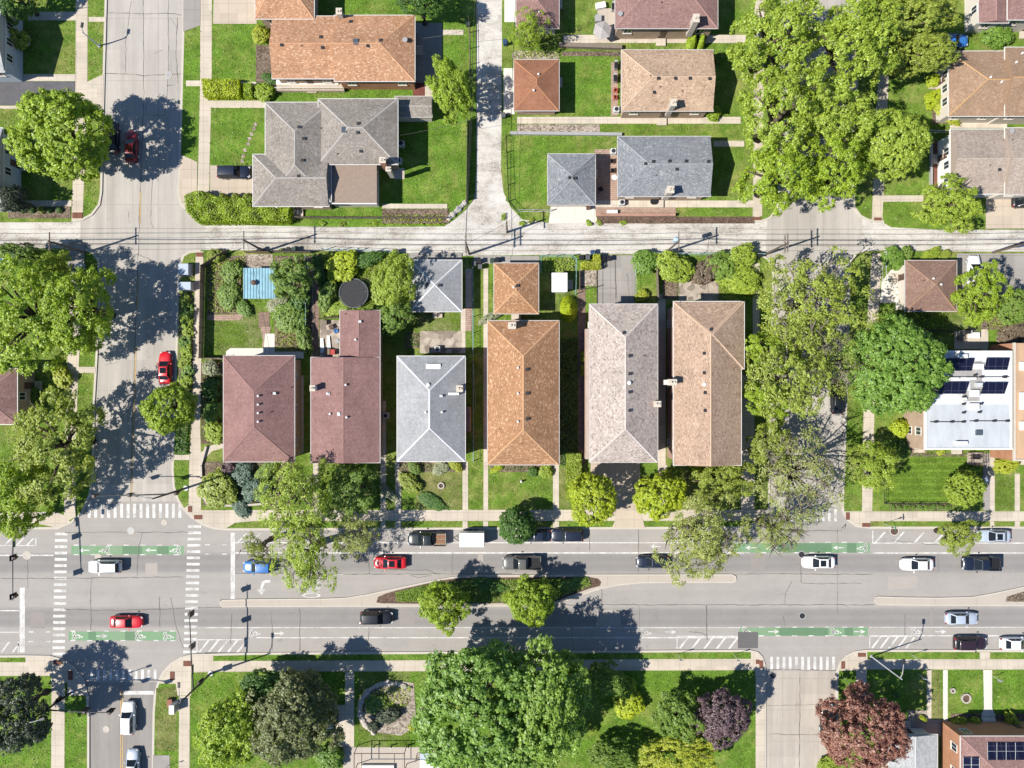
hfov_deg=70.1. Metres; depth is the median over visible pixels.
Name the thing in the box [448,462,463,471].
shrub
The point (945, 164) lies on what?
window
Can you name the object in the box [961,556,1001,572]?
pickup truck
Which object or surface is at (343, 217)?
fence
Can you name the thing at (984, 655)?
path
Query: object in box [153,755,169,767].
driveway
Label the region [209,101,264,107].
path
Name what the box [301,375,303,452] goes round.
path
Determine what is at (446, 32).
path
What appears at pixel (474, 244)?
overhead wire
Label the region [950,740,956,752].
window
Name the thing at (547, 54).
flower bed
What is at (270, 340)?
patio
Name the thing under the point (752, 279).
shrub
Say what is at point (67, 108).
tree
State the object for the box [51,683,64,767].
sidewalk
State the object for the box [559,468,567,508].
lawn
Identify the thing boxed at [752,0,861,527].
street
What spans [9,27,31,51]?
shrub
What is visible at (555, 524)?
path
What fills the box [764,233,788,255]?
utility pole
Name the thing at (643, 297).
shrub
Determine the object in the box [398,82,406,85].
window
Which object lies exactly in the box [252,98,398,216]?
house
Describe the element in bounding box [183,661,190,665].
tactile paving
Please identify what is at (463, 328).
path
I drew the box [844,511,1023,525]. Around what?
sidewalk
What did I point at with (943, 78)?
door
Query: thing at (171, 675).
tactile paving
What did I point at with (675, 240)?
utility pole
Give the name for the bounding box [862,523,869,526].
tactile paving
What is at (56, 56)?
lawn
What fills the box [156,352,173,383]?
car
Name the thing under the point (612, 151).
air conditioner
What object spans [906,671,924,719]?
lawn
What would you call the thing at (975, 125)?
path
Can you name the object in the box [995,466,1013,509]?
lawn
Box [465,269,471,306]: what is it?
path
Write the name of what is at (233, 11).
driveway
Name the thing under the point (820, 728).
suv
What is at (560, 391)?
flower bed
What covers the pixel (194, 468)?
sidewalk
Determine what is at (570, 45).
retaining wall
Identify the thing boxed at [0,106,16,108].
path
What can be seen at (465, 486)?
path
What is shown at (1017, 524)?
path
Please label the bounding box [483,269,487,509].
path
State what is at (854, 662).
sidewalk
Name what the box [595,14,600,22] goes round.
storage box
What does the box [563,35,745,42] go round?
path
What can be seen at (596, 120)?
path
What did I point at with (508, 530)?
tree
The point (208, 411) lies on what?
shrub
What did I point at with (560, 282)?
garden shed
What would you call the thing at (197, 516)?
tactile paving
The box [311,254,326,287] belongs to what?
shrub
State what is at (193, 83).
path
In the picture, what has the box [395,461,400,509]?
path
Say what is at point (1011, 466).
shrub
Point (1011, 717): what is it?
shrub
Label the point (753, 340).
tree
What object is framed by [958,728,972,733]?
window
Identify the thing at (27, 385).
door
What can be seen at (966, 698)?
fire ring
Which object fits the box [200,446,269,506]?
garden edging
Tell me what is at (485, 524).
path
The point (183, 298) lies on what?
garden plant
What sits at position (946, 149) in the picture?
window
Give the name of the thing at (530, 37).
tree
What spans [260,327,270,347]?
patio
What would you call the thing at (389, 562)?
car
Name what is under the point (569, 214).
driveway
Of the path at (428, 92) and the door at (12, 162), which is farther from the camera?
the path at (428, 92)
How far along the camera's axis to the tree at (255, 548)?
100.05 m
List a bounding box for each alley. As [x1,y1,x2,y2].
[0,218,1023,255]
[444,0,545,228]
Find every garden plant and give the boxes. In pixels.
[178,335,191,347]
[178,355,191,368]
[178,375,192,389]
[179,291,191,307]
[179,315,193,327]
[179,343,192,358]
[180,303,193,315]
[181,324,193,339]
[181,365,194,378]
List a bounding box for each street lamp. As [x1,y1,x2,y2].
[80,22,100,47]
[870,655,904,679]
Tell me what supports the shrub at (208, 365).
on the flower bed at (220, 365)
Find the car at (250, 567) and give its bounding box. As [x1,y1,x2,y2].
[243,560,273,574]
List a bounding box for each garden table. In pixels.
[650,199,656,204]
[957,335,964,340]
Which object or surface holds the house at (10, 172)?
on the lawn at (39, 189)
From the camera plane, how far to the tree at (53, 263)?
101.89 m
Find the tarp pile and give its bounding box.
[981,474,988,485]
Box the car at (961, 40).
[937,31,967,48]
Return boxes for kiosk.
[325,710,338,730]
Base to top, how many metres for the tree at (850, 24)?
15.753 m
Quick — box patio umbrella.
[593,21,611,39]
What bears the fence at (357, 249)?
on the lawn at (398, 341)
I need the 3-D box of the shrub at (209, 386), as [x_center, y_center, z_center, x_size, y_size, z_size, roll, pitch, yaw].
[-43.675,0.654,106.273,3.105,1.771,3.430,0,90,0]
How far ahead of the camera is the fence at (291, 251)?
106.01 m
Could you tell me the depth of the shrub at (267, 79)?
106.11 m
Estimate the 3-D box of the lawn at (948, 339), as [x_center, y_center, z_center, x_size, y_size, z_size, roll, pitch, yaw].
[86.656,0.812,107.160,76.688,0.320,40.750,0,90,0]
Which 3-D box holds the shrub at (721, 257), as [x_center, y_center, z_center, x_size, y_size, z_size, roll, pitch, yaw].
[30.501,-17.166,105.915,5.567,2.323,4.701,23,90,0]
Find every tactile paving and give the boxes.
[53,661,61,664]
[68,671,72,679]
[72,212,81,217]
[170,672,173,679]
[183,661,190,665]
[194,515,201,518]
[196,252,202,256]
[858,653,865,656]
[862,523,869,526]
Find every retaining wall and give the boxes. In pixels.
[510,131,621,135]
[559,42,621,49]
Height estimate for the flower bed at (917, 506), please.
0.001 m
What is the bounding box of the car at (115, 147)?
[106,121,120,153]
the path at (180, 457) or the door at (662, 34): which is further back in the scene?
the path at (180, 457)
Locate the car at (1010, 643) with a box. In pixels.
[999,636,1023,651]
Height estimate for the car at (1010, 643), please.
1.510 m
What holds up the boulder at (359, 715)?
on the lawn at (594, 716)
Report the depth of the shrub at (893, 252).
105.85 m
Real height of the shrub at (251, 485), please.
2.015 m
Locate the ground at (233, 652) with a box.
[205,525,751,652]
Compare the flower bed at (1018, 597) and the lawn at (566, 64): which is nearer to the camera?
the flower bed at (1018, 597)
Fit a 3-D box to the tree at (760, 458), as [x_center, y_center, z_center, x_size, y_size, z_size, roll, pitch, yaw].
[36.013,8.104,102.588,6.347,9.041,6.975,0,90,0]
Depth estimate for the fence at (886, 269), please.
106.01 m
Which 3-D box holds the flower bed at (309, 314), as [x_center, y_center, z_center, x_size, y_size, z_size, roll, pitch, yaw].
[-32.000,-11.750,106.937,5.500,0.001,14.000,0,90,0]
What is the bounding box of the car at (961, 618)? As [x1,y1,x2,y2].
[944,611,977,626]
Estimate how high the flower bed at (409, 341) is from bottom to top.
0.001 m
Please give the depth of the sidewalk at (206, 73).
106.98 m
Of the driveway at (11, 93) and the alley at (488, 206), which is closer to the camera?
the driveway at (11, 93)
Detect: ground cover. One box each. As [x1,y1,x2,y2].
[178,298,982,720]
[395,578,590,603]
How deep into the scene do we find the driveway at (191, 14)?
106.96 m
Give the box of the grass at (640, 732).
[0,0,1023,767]
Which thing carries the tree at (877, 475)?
on the lawn at (948, 339)
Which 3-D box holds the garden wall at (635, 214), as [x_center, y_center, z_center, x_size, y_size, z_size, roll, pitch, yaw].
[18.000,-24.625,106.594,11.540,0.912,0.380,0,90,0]
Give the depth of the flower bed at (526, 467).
106.93 m
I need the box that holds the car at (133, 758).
[124,748,140,767]
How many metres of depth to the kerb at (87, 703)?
106.99 m
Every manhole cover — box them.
[23,551,30,559]
[103,726,108,732]
[127,527,134,533]
[165,71,171,78]
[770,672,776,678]
[798,551,804,557]
[799,612,805,618]
[890,529,898,535]
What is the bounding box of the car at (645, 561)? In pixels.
[636,555,668,569]
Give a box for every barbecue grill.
[613,73,616,82]
[614,60,617,70]
[961,330,972,333]
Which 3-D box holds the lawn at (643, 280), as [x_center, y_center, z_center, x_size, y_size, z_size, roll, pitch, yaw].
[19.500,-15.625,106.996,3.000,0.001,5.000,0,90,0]
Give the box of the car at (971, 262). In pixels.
[965,255,983,285]
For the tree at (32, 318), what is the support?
on the lawn at (85, 394)
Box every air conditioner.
[383,412,389,418]
[398,140,404,147]
[435,346,440,351]
[610,148,615,155]
[613,106,618,113]
[618,199,624,206]
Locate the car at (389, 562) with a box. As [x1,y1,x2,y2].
[374,556,405,570]
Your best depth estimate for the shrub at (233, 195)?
105.69 m
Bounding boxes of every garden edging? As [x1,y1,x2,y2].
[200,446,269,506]
[205,357,221,358]
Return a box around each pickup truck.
[408,531,446,547]
[502,555,540,571]
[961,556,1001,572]
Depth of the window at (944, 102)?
104.75 m
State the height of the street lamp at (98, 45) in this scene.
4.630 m
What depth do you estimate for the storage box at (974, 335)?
106.19 m
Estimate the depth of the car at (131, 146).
106.14 m
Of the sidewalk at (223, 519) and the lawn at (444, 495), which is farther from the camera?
the lawn at (444, 495)
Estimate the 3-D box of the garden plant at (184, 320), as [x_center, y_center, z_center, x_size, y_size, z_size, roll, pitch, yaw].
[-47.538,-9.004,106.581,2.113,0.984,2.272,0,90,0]
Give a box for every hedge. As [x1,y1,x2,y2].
[175,400,188,454]
[184,190,293,225]
[201,78,242,100]
[243,82,254,100]
[560,337,577,465]
[565,452,581,500]
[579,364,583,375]
[580,253,600,270]
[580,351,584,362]
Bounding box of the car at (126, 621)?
[109,614,143,629]
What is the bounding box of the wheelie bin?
[501,112,505,118]
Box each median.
[221,575,734,605]
[876,588,1023,604]
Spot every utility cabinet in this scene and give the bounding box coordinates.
[76,264,84,269]
[167,698,173,706]
[169,700,179,713]
[178,264,192,276]
[178,282,194,290]
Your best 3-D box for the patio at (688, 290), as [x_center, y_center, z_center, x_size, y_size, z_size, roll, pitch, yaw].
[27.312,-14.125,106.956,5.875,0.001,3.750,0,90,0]
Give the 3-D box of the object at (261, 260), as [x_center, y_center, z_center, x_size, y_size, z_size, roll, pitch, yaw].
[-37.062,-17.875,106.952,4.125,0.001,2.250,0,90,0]
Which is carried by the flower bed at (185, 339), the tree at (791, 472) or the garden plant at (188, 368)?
the garden plant at (188, 368)
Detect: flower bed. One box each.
[8,206,70,217]
[179,294,192,398]
[201,363,222,443]
[203,462,289,504]
[207,256,246,313]
[227,462,292,470]
[256,45,271,82]
[275,256,311,351]
[363,681,415,735]
[376,577,600,603]
[382,209,448,222]
[399,462,461,471]
[405,333,418,347]
[490,465,552,471]
[512,51,558,58]
[517,124,599,131]
[560,341,576,464]
[562,51,619,55]
[597,217,753,222]
[662,279,677,298]
[889,504,951,509]
[909,453,966,456]
[932,72,947,123]
[951,714,981,720]
[982,294,1021,328]
[996,714,1023,720]
[1005,592,1023,601]
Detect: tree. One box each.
[0,0,41,25]
[0,184,32,212]
[0,242,44,267]
[0,254,76,378]
[0,461,54,540]
[0,672,52,756]
[2,86,114,182]
[9,385,107,504]
[34,250,71,280]
[37,265,117,356]
[138,381,198,435]
[192,684,265,767]
[236,530,274,565]
[238,667,297,708]
[242,666,345,767]
[253,458,332,539]
[268,253,320,299]
[268,510,339,595]
[317,464,376,523]
[332,515,380,559]
[373,299,414,335]
[374,249,416,310]
[395,0,447,25]
[410,638,547,767]
[417,579,470,636]
[425,53,475,126]
[487,633,592,767]
[498,506,537,544]
[502,573,557,628]
[507,5,551,50]
[568,472,617,526]
[584,659,625,697]
[585,736,639,767]
[632,469,686,521]
[637,728,720,767]
[650,691,708,748]
[652,493,752,587]
[687,685,753,750]
[689,461,756,511]
[726,0,836,86]
[732,136,825,217]
[736,63,839,164]
[742,379,792,421]
[742,506,809,558]
[744,315,833,433]
[745,329,804,374]
[745,417,797,465]
[749,422,858,525]
[756,245,881,352]
[783,0,901,89]
[799,78,887,154]
[800,131,872,212]
[804,332,875,400]
[815,680,913,767]
[840,311,954,416]
[846,440,902,493]
[851,107,934,182]
[863,0,963,52]
[883,29,960,78]
[910,173,984,234]
[933,519,982,557]
[943,470,987,508]
[950,260,1013,327]
[995,288,1023,324]
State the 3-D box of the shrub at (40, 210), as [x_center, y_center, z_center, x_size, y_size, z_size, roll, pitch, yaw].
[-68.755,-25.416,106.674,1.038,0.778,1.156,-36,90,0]
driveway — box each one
[0,81,74,104]
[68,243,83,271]
[86,74,103,108]
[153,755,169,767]
[179,154,196,200]
[183,0,199,30]
[210,165,251,198]
[213,0,256,23]
[409,253,461,259]
[474,256,538,263]
[503,68,514,113]
[504,0,515,21]
[549,206,596,222]
[591,463,644,527]
[598,255,633,303]
[880,270,897,309]
[957,253,1023,294]
[986,198,1023,228]
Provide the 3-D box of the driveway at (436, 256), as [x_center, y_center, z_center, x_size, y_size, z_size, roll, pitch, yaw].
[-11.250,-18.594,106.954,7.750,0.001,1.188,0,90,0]
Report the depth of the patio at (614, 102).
106.95 m
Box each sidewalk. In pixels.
[0,512,69,526]
[0,657,85,695]
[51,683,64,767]
[64,272,82,519]
[72,0,87,219]
[159,652,764,695]
[179,696,189,767]
[184,505,765,528]
[189,251,202,509]
[197,0,211,193]
[753,0,764,216]
[756,676,764,767]
[839,651,1023,670]
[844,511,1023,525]
[862,253,881,510]
[872,10,888,220]
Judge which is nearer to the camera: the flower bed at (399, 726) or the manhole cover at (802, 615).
the flower bed at (399, 726)
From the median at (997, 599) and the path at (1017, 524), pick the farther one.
the median at (997, 599)
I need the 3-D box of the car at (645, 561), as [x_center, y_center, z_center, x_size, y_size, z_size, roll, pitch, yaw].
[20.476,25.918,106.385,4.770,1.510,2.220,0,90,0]
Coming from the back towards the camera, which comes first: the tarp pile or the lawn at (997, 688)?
the lawn at (997, 688)
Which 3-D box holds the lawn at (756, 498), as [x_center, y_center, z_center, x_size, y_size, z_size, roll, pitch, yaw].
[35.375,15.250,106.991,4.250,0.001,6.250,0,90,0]
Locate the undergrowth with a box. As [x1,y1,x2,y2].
[206,49,1023,723]
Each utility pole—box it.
[47,232,85,253]
[242,231,264,250]
[465,233,469,254]
[667,232,679,250]
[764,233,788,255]
[991,243,1023,253]
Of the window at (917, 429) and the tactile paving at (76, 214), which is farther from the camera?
the tactile paving at (76, 214)
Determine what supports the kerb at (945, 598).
on the avenue
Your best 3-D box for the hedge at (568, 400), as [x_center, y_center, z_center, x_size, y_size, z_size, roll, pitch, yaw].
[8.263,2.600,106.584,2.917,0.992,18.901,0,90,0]
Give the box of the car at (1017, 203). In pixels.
[1011,197,1023,208]
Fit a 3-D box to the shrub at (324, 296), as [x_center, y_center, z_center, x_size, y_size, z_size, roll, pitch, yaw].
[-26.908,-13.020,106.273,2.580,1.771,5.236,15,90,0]
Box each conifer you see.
[560,295,577,321]
[686,34,696,48]
[696,34,704,48]
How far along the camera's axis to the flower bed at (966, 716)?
106.94 m
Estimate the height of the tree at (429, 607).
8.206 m
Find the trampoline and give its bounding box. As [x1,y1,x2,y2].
[339,278,368,307]
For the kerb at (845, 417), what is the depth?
106.99 m
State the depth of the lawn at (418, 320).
106.99 m
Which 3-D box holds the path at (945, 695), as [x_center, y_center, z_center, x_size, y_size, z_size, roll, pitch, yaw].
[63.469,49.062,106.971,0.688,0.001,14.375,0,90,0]
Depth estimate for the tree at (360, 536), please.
100.35 m
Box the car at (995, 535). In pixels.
[976,529,1010,543]
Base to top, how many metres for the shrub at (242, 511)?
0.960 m
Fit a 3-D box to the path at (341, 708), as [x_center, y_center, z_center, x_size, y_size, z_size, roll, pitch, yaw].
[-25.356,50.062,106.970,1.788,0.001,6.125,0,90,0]
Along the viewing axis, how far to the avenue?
107.12 m
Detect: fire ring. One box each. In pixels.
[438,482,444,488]
[961,693,971,703]
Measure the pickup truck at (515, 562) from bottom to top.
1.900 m
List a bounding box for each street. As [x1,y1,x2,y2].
[80,0,204,504]
[84,652,204,767]
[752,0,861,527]
[766,671,835,767]
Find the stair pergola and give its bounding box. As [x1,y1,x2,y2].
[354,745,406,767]
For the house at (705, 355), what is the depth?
99.76 m
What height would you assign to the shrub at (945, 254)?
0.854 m
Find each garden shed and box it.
[243,268,276,298]
[394,96,432,121]
[552,273,572,292]
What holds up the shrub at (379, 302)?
on the lawn at (368, 284)
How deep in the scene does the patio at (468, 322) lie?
106.96 m
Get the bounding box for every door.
[10,159,19,168]
[24,382,33,388]
[658,31,666,37]
[659,112,664,117]
[898,273,903,280]
[938,75,944,84]
[938,151,946,161]
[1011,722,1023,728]
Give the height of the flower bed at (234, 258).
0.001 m
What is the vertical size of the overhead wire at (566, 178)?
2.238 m
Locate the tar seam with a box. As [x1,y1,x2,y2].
[615,257,629,301]
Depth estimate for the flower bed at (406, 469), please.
106.94 m
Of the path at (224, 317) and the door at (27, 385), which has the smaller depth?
the door at (27, 385)
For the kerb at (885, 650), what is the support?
on the avenue
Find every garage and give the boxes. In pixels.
[409,260,461,317]
[493,263,538,319]
[513,59,561,114]
[516,0,561,34]
[547,153,597,206]
[882,721,937,767]
[890,260,956,311]
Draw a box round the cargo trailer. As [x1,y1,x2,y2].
[453,529,484,546]
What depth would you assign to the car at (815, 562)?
106.11 m
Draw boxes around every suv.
[88,559,121,574]
[119,701,137,734]
[217,163,250,179]
[360,610,392,626]
[551,528,583,543]
[818,704,835,733]
[953,635,986,651]
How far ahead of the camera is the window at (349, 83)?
105.03 m
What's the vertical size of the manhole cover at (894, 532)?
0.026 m
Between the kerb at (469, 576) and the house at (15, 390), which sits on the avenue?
the kerb at (469, 576)
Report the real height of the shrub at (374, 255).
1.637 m
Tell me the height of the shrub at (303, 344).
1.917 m
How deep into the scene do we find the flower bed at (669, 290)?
106.94 m
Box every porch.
[275,80,344,92]
[914,448,932,452]
[967,452,986,465]
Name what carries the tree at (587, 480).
on the lawn at (398, 341)
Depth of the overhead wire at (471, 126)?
99.19 m
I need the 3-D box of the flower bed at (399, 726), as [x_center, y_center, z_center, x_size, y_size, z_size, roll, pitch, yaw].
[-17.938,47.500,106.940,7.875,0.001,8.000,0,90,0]
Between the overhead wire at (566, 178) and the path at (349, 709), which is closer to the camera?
the overhead wire at (566, 178)
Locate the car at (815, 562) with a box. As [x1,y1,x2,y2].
[801,555,834,570]
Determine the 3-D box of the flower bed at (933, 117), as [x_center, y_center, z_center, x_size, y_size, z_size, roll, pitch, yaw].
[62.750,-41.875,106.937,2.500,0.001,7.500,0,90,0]
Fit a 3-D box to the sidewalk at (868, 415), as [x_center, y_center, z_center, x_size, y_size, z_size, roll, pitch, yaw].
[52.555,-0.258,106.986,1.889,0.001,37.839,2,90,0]
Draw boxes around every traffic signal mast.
[9,513,42,600]
[26,690,115,724]
[91,486,187,499]
[177,609,212,703]
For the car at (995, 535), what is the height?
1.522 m
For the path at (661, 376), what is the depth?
106.97 m
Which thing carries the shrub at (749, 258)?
on the lawn at (398, 341)
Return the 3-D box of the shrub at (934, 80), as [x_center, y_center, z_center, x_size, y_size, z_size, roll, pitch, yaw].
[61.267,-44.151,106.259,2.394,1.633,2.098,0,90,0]
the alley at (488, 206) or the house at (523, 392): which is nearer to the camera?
the house at (523, 392)
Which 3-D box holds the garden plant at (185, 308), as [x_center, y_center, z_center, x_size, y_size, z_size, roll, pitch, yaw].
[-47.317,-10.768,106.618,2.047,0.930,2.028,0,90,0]
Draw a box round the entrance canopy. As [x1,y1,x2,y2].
[415,753,437,767]
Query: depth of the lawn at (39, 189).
107.00 m
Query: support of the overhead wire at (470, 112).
attached to the utility pole at (466, 247)
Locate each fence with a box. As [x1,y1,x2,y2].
[198,250,228,358]
[243,251,271,253]
[271,250,312,253]
[291,216,446,218]
[305,255,307,351]
[321,248,390,252]
[466,118,467,200]
[468,12,469,78]
[472,267,473,461]
[506,144,517,211]
[518,209,549,211]
[540,254,576,294]
[579,270,596,289]
[636,252,765,254]
[656,256,658,300]
[882,252,886,281]
[924,329,957,330]
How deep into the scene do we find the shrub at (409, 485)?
106.07 m
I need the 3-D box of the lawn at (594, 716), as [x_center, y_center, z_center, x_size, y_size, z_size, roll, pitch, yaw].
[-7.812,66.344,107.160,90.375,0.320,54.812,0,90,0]
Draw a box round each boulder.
[357,712,363,717]
[386,679,391,686]
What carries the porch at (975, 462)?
on the lawn at (927, 467)
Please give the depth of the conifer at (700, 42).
105.61 m
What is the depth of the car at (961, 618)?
106.12 m
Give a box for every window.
[4,145,11,156]
[4,166,11,176]
[6,20,13,29]
[6,36,13,49]
[6,52,13,64]
[19,391,26,400]
[347,82,357,85]
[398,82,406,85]
[622,29,632,33]
[694,29,704,33]
[915,426,920,434]
[941,69,947,81]
[941,82,947,94]
[941,96,947,108]
[943,147,948,156]
[943,160,948,170]
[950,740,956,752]
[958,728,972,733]
[970,4,976,16]
[978,24,991,28]
[1006,21,1019,25]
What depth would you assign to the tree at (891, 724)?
97.96 m
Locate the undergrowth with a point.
(216, 269)
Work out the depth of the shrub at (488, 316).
106.19 m
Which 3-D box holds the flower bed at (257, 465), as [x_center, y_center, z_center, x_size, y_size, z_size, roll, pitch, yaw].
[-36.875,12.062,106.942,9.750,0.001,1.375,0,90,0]
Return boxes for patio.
[226,334,303,357]
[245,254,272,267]
[258,312,269,327]
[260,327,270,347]
[320,320,338,356]
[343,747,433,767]
[413,83,424,95]
[415,23,441,82]
[420,331,461,352]
[465,307,471,330]
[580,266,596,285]
[595,149,616,199]
[596,207,675,212]
[597,8,613,35]
[611,62,617,115]
[678,275,718,299]
[906,720,941,735]
[908,710,926,719]
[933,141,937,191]
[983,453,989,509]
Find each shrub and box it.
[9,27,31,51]
[28,206,34,213]
[30,386,40,402]
[37,207,44,213]
[45,362,72,388]
[46,206,52,213]
[55,207,62,212]
[196,467,238,509]
[201,377,222,399]
[202,358,219,376]
[202,399,222,423]
[204,422,222,444]
[206,249,224,262]
[216,282,241,310]
[217,193,229,202]
[219,260,242,283]
[221,462,236,474]
[230,462,254,486]
[231,193,241,202]
[231,493,249,519]
[236,299,253,316]
[241,478,272,503]
[243,193,251,202]
[252,24,269,43]
[253,82,276,102]
[253,462,278,483]
[260,73,275,84]
[266,296,288,311]
[271,302,308,333]
[288,290,311,310]
[295,318,313,354]
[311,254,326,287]
[313,745,344,767]
[317,279,337,311]
[323,248,359,282]
[324,300,351,316]
[354,251,386,267]
[365,692,390,714]
[368,721,379,733]
[371,270,388,307]
[374,706,401,724]
[379,484,398,501]
[398,472,422,493]
[407,462,422,474]
[407,723,415,731]
[417,492,446,511]
[432,462,449,475]
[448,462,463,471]
[466,355,476,364]
[469,577,508,593]
[477,312,500,325]
[490,465,503,473]
[528,467,537,476]
[538,465,553,477]
[557,577,588,590]
[584,723,597,736]
[613,691,644,719]
[620,675,636,698]
[630,249,659,275]
[634,288,649,301]
[654,249,694,283]
[689,466,704,471]
[691,255,719,285]
[703,251,739,280]
[706,105,720,121]
[715,51,723,63]
[715,267,763,294]
[726,242,757,269]
[816,755,839,767]
[880,245,905,270]
[888,419,909,438]
[892,692,899,698]
[895,447,910,461]
[897,436,910,450]
[902,245,912,258]
[919,246,941,259]
[919,715,927,721]
[924,88,941,109]
[925,73,939,87]
[933,102,960,125]
[936,450,945,455]
[938,249,950,259]
[950,716,968,724]
[969,716,980,723]
[980,25,1014,49]
[992,459,1019,473]
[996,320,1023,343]
[1004,711,1021,724]
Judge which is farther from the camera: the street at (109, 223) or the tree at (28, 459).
the street at (109, 223)
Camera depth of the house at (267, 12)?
102.83 m
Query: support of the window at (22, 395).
in the house at (15, 390)
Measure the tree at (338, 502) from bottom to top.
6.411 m
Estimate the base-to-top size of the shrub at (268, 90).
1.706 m
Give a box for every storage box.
[320,320,326,324]
[324,349,329,353]
[329,349,335,354]
[595,1,605,10]
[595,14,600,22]
[607,210,617,212]
[968,332,979,337]
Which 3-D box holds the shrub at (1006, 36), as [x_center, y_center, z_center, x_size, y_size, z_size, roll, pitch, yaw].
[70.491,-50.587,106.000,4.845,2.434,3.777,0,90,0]
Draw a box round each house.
[0,6,29,81]
[0,127,26,211]
[0,368,41,424]
[223,355,300,461]
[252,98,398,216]
[255,0,317,28]
[269,8,422,92]
[310,310,382,463]
[397,356,470,461]
[487,320,559,464]
[584,304,660,462]
[614,0,717,45]
[617,136,712,207]
[621,49,715,125]
[660,301,744,466]
[903,350,1011,453]
[929,47,1023,123]
[933,127,1023,198]
[941,714,1023,767]
[964,0,1023,38]
[990,343,1023,464]
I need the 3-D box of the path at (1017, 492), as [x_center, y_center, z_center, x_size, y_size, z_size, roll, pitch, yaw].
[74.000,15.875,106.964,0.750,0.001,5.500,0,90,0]
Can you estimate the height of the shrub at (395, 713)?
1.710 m
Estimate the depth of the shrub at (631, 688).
105.32 m
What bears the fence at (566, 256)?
on the lawn at (398, 341)
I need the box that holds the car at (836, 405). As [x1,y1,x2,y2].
[829,381,845,413]
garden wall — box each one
[596,213,675,216]
[929,143,932,191]
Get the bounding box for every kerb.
[0,655,89,767]
[19,250,100,528]
[71,0,106,221]
[152,649,765,767]
[171,250,773,529]
[177,15,190,215]
[220,574,736,606]
[754,1,782,222]
[836,649,1023,730]
[841,254,1023,528]
[852,0,883,222]
[874,586,1023,605]
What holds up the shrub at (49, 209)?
on the flower bed at (66, 212)
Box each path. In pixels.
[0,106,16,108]
[23,74,74,80]
[23,200,71,205]
[28,12,76,19]
[78,367,94,372]
[89,17,105,21]
[172,455,188,459]
[186,81,200,85]
[200,444,222,460]
[207,314,243,320]
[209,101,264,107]
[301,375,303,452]
[311,271,312,356]
[313,254,318,356]
[313,463,318,509]
[333,705,344,746]
[345,672,353,746]
[381,401,385,509]
[381,521,385,527]
[382,204,446,208]
[393,168,403,178]
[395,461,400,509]
[395,521,400,527]
[425,85,432,95]
[442,30,462,34]
[461,309,464,352]
[462,462,467,509]
[462,521,467,527]
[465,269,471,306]
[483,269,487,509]
[483,521,487,527]
[517,117,740,123]
[553,465,558,509]
[553,521,558,527]
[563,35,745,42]
[578,287,584,464]
[595,200,753,206]
[658,294,665,472]
[661,465,666,504]
[713,141,743,146]
[741,375,753,508]
[753,258,759,374]
[856,670,866,706]
[883,195,922,201]
[927,670,931,719]
[943,670,947,720]
[950,122,1006,127]
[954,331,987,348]
[980,652,989,658]
[981,329,986,350]
[982,670,994,715]
[990,457,994,510]
[1015,474,1019,510]
[1015,521,1019,527]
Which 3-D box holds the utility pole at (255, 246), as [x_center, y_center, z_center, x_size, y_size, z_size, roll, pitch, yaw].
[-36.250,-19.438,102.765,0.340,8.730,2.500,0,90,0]
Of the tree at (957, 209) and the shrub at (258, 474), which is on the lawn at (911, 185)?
the tree at (957, 209)
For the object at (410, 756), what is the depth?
106.96 m
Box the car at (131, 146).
[122,130,139,162]
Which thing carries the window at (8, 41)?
in the house at (11, 63)
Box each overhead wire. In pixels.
[0,232,998,234]
[22,248,1019,250]
[44,242,1022,244]
[44,243,1023,245]
[180,236,985,238]
[247,244,269,350]
[466,3,474,222]
[466,3,477,229]
[467,263,475,402]
[509,139,617,220]
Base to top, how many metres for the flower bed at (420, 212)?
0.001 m
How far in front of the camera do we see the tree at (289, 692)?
97.97 m
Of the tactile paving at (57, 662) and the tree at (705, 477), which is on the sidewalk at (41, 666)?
the tactile paving at (57, 662)
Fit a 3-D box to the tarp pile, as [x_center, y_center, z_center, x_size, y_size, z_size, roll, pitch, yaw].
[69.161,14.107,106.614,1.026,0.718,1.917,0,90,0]
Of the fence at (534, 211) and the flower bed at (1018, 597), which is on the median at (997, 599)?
the flower bed at (1018, 597)
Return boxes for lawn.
[0,0,104,221]
[0,109,68,129]
[0,248,97,526]
[0,657,86,767]
[34,21,75,73]
[154,652,755,767]
[156,688,176,750]
[174,250,771,527]
[181,0,475,226]
[214,316,263,356]
[319,256,407,316]
[358,672,409,746]
[395,579,590,601]
[408,312,460,330]
[416,472,461,508]
[489,468,552,508]
[501,0,780,223]
[506,137,547,200]
[543,258,576,310]
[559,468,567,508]
[561,55,610,115]
[635,260,654,293]
[683,466,738,508]
[739,467,767,508]
[838,652,1023,767]
[844,250,1023,526]
[855,0,1023,229]
[885,455,980,501]
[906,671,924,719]
[908,312,980,330]
[932,671,940,719]
[960,671,982,713]
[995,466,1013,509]
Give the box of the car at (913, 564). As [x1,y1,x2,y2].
[899,557,933,572]
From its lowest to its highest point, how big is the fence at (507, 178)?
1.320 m
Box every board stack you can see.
[320,338,323,352]
[327,335,330,348]
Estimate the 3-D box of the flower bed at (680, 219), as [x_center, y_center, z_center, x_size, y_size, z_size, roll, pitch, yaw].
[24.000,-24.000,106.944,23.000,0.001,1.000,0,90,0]
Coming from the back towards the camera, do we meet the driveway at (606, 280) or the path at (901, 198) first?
the path at (901, 198)
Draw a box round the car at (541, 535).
[524,529,550,543]

